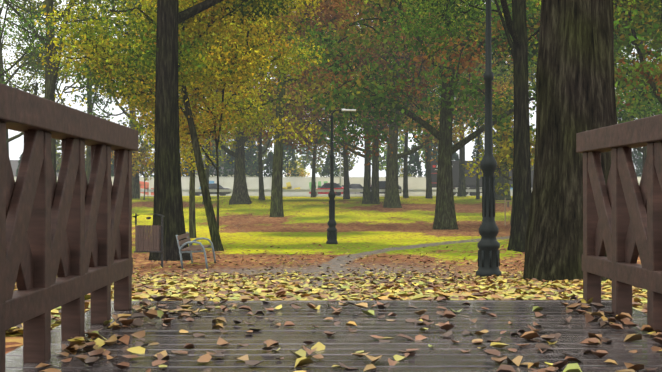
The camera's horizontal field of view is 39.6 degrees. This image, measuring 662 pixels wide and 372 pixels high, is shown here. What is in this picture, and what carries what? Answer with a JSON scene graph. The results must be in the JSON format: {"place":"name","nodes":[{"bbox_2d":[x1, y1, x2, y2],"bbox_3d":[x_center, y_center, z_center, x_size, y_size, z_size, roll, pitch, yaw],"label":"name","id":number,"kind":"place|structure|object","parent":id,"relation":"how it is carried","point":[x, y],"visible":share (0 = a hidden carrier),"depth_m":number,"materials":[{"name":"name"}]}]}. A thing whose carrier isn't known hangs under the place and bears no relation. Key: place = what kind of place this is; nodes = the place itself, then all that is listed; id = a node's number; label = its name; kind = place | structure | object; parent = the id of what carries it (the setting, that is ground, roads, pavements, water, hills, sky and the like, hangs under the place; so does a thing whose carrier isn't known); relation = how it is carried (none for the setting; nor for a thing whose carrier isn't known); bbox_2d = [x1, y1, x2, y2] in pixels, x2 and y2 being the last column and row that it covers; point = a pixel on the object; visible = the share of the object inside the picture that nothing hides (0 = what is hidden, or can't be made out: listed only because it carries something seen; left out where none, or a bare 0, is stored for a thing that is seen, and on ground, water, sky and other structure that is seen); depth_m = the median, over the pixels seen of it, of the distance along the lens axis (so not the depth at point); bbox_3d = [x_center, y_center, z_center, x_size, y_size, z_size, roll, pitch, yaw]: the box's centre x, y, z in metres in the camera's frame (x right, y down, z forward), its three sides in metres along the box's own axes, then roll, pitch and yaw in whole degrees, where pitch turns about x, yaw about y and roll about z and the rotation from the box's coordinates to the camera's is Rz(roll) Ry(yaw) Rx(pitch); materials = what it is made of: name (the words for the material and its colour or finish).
{"place":"outdoors","nodes":[
{"label":"outdoors","id":0,"kind":"place"},
{"bbox_2d":[10,157,60,176],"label":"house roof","id":1,"kind":"structure","parent":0,"point":[14,164],"depth_m":155.50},
{"bbox_2d":[187,156,257,174],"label":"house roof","id":2,"kind":"structure","parent":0,"point":[222,168],"depth_m":145.93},
{"bbox_2d":[5,196,646,353],"bbox_3d":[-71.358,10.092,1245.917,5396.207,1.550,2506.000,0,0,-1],"label":"park ground","id":3,"kind":"structure","parent":0,"point":[369,230],"depth_m":37.34,"materials":[{"name":"green plant"}]},
{"bbox_2d":[0,0,138,183],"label":"tree","id":4,"kind":"object","parent":3,"relation":"on","point":[50,81],"visible":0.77,"depth_m":51.24,"materials":[{"name":"green plant"}]},
{"bbox_2d":[0,0,155,153],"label":"tree","id":5,"kind":"object","parent":3,"relation":"on","point":[28,86],"visible":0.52,"depth_m":70.19,"materials":[{"name":"green plant"}]},
{"bbox_2d":[0,0,197,182],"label":"tree","id":6,"kind":"object","parent":3,"relation":"on","point":[90,105],"visible":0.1,"depth_m":76.37,"materials":[{"name":"green plant"}]},
{"bbox_2d":[0,0,223,260],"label":"tree","id":7,"kind":"object","parent":3,"relation":"on","point":[168,203],"visible":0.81,"depth_m":25.04,"materials":[{"name":"brown plant"}]},
{"bbox_2d":[111,135,153,199],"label":"sapling","id":8,"kind":"object","parent":3,"relation":"on","point":[141,156],"visible":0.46,"depth_m":82.79,"materials":[{"name":"green plant"}]},
{"bbox_2d":[57,0,210,198],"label":"tree","id":9,"kind":"object","parent":3,"relation":"on","point":[135,187],"visible":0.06,"depth_m":86.59,"materials":[{"name":"green plant"}]},
{"bbox_2d":[133,213,164,267],"bbox_3d":[-4.471,1.336,22.562,0.705,1.340,0.480,0,0,-1],"label":"litter bin","id":10,"kind":"object","parent":3,"relation":"on","point":[148,238],"visible":1,"depth_m":22.38,"materials":[{"name":"brown wood"}]},
{"bbox_2d":[93,0,231,161],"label":"tree","id":11,"kind":"object","parent":3,"relation":"on","point":[151,83],"visible":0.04,"depth_m":80.81,"materials":[{"name":"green plant"}]},
{"bbox_2d":[17,0,325,237],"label":"slim tree","id":12,"kind":"object","parent":3,"relation":"on","point":[192,219],"visible":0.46,"depth_m":37.29,"materials":[{"name":"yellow plant"}]},
{"bbox_2d":[33,0,322,250],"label":"leaning tree","id":13,"kind":"object","parent":3,"relation":"on","point":[92,45],"visible":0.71,"depth_m":29.37,"materials":[{"name":"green plant"}]},
{"bbox_2d":[176,232,215,268],"bbox_3d":[-3.360,1.592,22.994,0.781,0.829,1.850,0,0,-1],"label":"park bench","id":14,"kind":"object","parent":3,"relation":"on","point":[191,249],"visible":0.98,"depth_m":22.25,"materials":[{"name":"metal"}]},
{"bbox_2d":[76,0,328,229],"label":"slim tree","id":15,"kind":"object","parent":3,"relation":"on","point":[252,48],"visible":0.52,"depth_m":30.24,"materials":[{"name":"yellow plant"}]},
{"bbox_2d":[123,4,292,204],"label":"tree","id":16,"kind":"object","parent":3,"relation":"on","point":[207,159],"visible":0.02,"depth_m":75.49,"materials":[{"name":"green plant"}]},
{"bbox_2d":[195,183,231,195],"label":"dark car","id":17,"kind":"object","parent":3,"relation":"on","point":[212,185],"visible":0.52,"depth_m":99.13,"materials":[{"name":"grey paint"}]},
{"bbox_2d":[140,1,369,204],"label":"tree","id":18,"kind":"object","parent":3,"relation":"on","point":[240,194],"visible":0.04,"depth_m":74.91,"materials":[{"name":"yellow plant"}]},
{"bbox_2d":[197,11,357,199],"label":"tree","id":19,"kind":"object","parent":3,"relation":"on","point":[261,181],"visible":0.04,"depth_m":78.87,"materials":[{"name":"green plant"}]},
{"bbox_2d":[285,160,309,176],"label":"tree","id":20,"kind":"object","parent":3,"relation":"on","point":[302,173],"visible":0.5,"depth_m":148.65,"materials":[{"name":"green plant"}]},
{"bbox_2d":[229,0,389,216],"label":"tall tree","id":21,"kind":"object","parent":3,"relation":"on","point":[276,207],"visible":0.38,"depth_m":60.15,"materials":[{"name":"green plant"}]},
{"bbox_2d":[199,0,442,203],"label":"twin tree","id":22,"kind":"object","parent":3,"relation":"on","point":[366,198],"visible":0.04,"depth_m":75.00,"materials":[{"name":"green plant"}]},
{"bbox_2d":[287,20,357,196],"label":"tree","id":23,"kind":"object","parent":3,"relation":"on","point":[313,190],"depth_m":90.77,"materials":[{"name":"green plant"}]},
{"bbox_2d":[5,243,646,336],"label":"fallen leaves","id":24,"kind":"object","parent":3,"relation":"on","point":[175,288],"visible":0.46,"depth_m":9.60,"materials":[{"name":"yellow plant"}]},
{"bbox_2d":[141,189,512,196],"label":"guard rail","id":25,"kind":"object","parent":3,"relation":"on","point":[309,190],"visible":0.15,"depth_m":96.49,"materials":[{"name":"grey"}]},
{"bbox_2d":[14,177,640,195],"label":"boundary wall","id":26,"kind":"structure","parent":3,"relation":"on","point":[303,182],"depth_m":115.79,"materials":[{"name":"concrete"}]},
{"bbox_2d":[139,181,153,194],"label":"truck","id":27,"kind":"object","parent":26,"relation":"attached to","point":[146,186],"depth_m":115.50,"materials":[{"name":"red"}]},
{"bbox_2d":[283,182,299,188],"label":"vehicle","id":28,"kind":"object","parent":26,"relation":"attached to","point":[288,184],"depth_m":115.79,"materials":[{"name":"yellow metal"}]},
{"bbox_2d":[309,181,327,188],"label":"graffiti wall","id":29,"kind":"structure","parent":26,"relation":"attached to","point":[319,184],"depth_m":115.85,"materials":[{"name":"green paint"}]},
{"bbox_2d":[15,97,642,177],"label":"trees","id":30,"kind":"object","parent":3,"relation":"on","point":[251,159],"visible":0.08,"depth_m":125.42,"materials":[{"name":"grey plant"}]},
{"bbox_2d":[5,300,661,371],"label":"bridge deck","id":31,"kind":"structure","parent":3,"relation":"on","point":[343,343],"depth_m":4.60,"materials":[{"name":"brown wood"}]},
{"bbox_2d":[0,83,137,371],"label":"bridge railing","id":32,"kind":"object","parent":31,"relation":"on","point":[66,242],"visible":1,"depth_m":4.24,"materials":[{"name":"brown wood"}]},
{"bbox_2d":[35,296,661,371],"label":"fallen leaves","id":33,"kind":"object","parent":31,"relation":"on","point":[73,348],"visible":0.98,"depth_m":4.52,"materials":[{"name":"plant"}]},
{"bbox_2d":[576,114,661,330],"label":"bridge railing","id":34,"kind":"object","parent":31,"relation":"on","point":[622,218],"visible":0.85,"depth_m":5.37,"materials":[{"name":"brown wood"}]},
{"bbox_2d":[289,196,384,196],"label":"road kerb","id":35,"kind":"structure","parent":3,"relation":"on","point":[327,196],"depth_m":97.18,"materials":[{"name":"concrete"}]},
{"bbox_2d":[251,1,429,198],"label":"tree","id":36,"kind":"object","parent":3,"relation":"on","point":[346,192],"visible":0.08,"depth_m":84.83,"materials":[{"name":"green plant"}]},
{"bbox_2d":[340,139,340,195],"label":"street light","id":37,"kind":"object","parent":3,"relation":"on","point":[340,167],"visible":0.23,"depth_m":106.50,"materials":[{"name":"grey metal"}]},
{"bbox_2d":[326,109,355,243],"bbox_3d":[0.368,-0.356,33.620,1.095,4.934,0.430,0,0,-1],"label":"park lamp","id":38,"kind":"object","parent":3,"relation":"on","point":[331,232],"visible":1,"depth_m":33.54,"materials":[{"name":"metal"}]},
{"bbox_2d":[243,2,463,203],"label":"twin tree","id":39,"kind":"object","parent":3,"relation":"on","point":[375,198],"visible":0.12,"depth_m":75.50,"materials":[{"name":"green plant"}]},
{"bbox_2d":[277,0,537,207],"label":"brown tree","id":40,"kind":"object","parent":3,"relation":"on","point":[392,198],"visible":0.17,"depth_m":70.33,"materials":[{"name":"green plant"}]},
{"bbox_2d":[398,164,417,177],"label":"tree","id":41,"kind":"object","parent":3,"relation":"on","point":[401,170],"visible":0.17,"depth_m":156.50,"materials":[{"name":"green plant"}]},
{"bbox_2d":[342,22,484,197],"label":"tree","id":42,"kind":"object","parent":3,"relation":"on","point":[428,180],"visible":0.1,"depth_m":87.10,"materials":[{"name":"green plant"}]},
{"bbox_2d":[391,53,436,197],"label":"tree","id":43,"kind":"object","parent":3,"relation":"on","point":[405,181],"depth_m":88.66,"materials":[{"name":"green plant"}]},
{"bbox_2d":[267,0,661,229],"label":"chestnut tree","id":44,"kind":"object","parent":3,"relation":"on","point":[452,60],"visible":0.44,"depth_m":45.02,"materials":[{"name":"green plant"}]},
{"bbox_2d":[434,30,510,198],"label":"tree","id":45,"kind":"object","parent":3,"relation":"on","point":[477,174],"depth_m":85.19,"materials":[{"name":"green plant"}]},
{"bbox_2d":[417,0,536,199],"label":"tree","id":46,"kind":"object","parent":3,"relation":"on","point":[502,180],"visible":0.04,"depth_m":82.92,"materials":[{"name":"green plant"}]},
{"bbox_2d":[426,4,531,196],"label":"tree","id":47,"kind":"object","parent":3,"relation":"on","point":[462,188],"visible":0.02,"depth_m":92.36,"materials":[{"name":"green plant"}]},
{"bbox_2d":[431,161,533,195],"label":"truck trailer","id":48,"kind":"object","parent":3,"relation":"on","point":[470,182],"visible":0.23,"depth_m":102.34,"materials":[{"name":"black metal"}]},
{"bbox_2d":[476,0,500,276],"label":"park lamp","id":49,"kind":"object","parent":3,"relation":"on","point":[488,244],"visible":1,"depth_m":15.48,"materials":[{"name":"metal"}]},
{"bbox_2d":[461,91,535,225],"bbox_3d":[9.706,-1.362,50.765,4.857,7.583,4.990,0,0,-1],"label":"sapling","id":50,"kind":"object","parent":3,"relation":"on","point":[504,154],"visible":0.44,"depth_m":50.28,"materials":[{"name":"green plant"}]},
{"bbox_2d":[409,2,634,146],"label":"tree","id":51,"kind":"object","parent":3,"relation":"on","point":[495,72],"visible":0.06,"depth_m":77.53,"materials":[{"name":"green plant"}]},
{"bbox_2d":[390,0,658,251],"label":"dark tree","id":52,"kind":"object","parent":3,"relation":"on","point":[515,25],"visible":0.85,"depth_m":27.62,"materials":[{"name":"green plant"}]},
{"bbox_2d":[523,0,616,282],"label":"huge tree","id":53,"kind":"object","parent":3,"relation":"on","point":[575,84],"visible":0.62,"depth_m":12.57,"materials":[{"name":"brown plant"}]},
{"bbox_2d":[511,15,661,123],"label":"tree","id":54,"kind":"object","parent":3,"relation":"on","point":[615,89],"depth_m":67.10,"materials":[{"name":"green plant"}]},
{"bbox_2d":[526,0,661,104],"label":"tree","id":55,"kind":"object","parent":3,"relation":"on","point":[652,84],"visible":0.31,"depth_m":39.82,"materials":[{"name":"green plant"}]},
{"bbox_2d":[617,0,652,7],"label":"tree","id":56,"kind":"object","parent":3,"relation":"on","point":[634,4],"visible":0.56,"depth_m":38.10,"materials":[{"name":"green plant"}]},
{"bbox_2d":[614,8,661,171],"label":"tree","id":57,"kind":"object","parent":3,"relation":"on","point":[643,112],"visible":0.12,"depth_m":58.12,"materials":[{"name":"green plant"}]},
{"bbox_2d":[309,183,343,195],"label":"red car","id":58,"kind":"object","parent":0,"point":[327,186],"visible":0.38,"depth_m":99.56,"materials":[{"name":"red paint"}]},
{"bbox_2d":[0,0,661,177],"label":"sky","id":59,"kind":"structure","parent":0,"point":[16,146],"materials":[{"name":"white"}]},
{"bbox_2d":[349,183,362,193],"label":"silver car","id":60,"kind":"object","parent":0,"point":[355,186],"visible":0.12,"depth_m":102.81,"materials":[{"name":"grey paint"}]},
{"bbox_2d":[360,181,401,193],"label":"black suv","id":61,"kind":"object","parent":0,"point":[382,184],"visible":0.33,"depth_m":99.45,"materials":[{"name":"black paint"}]}
]}

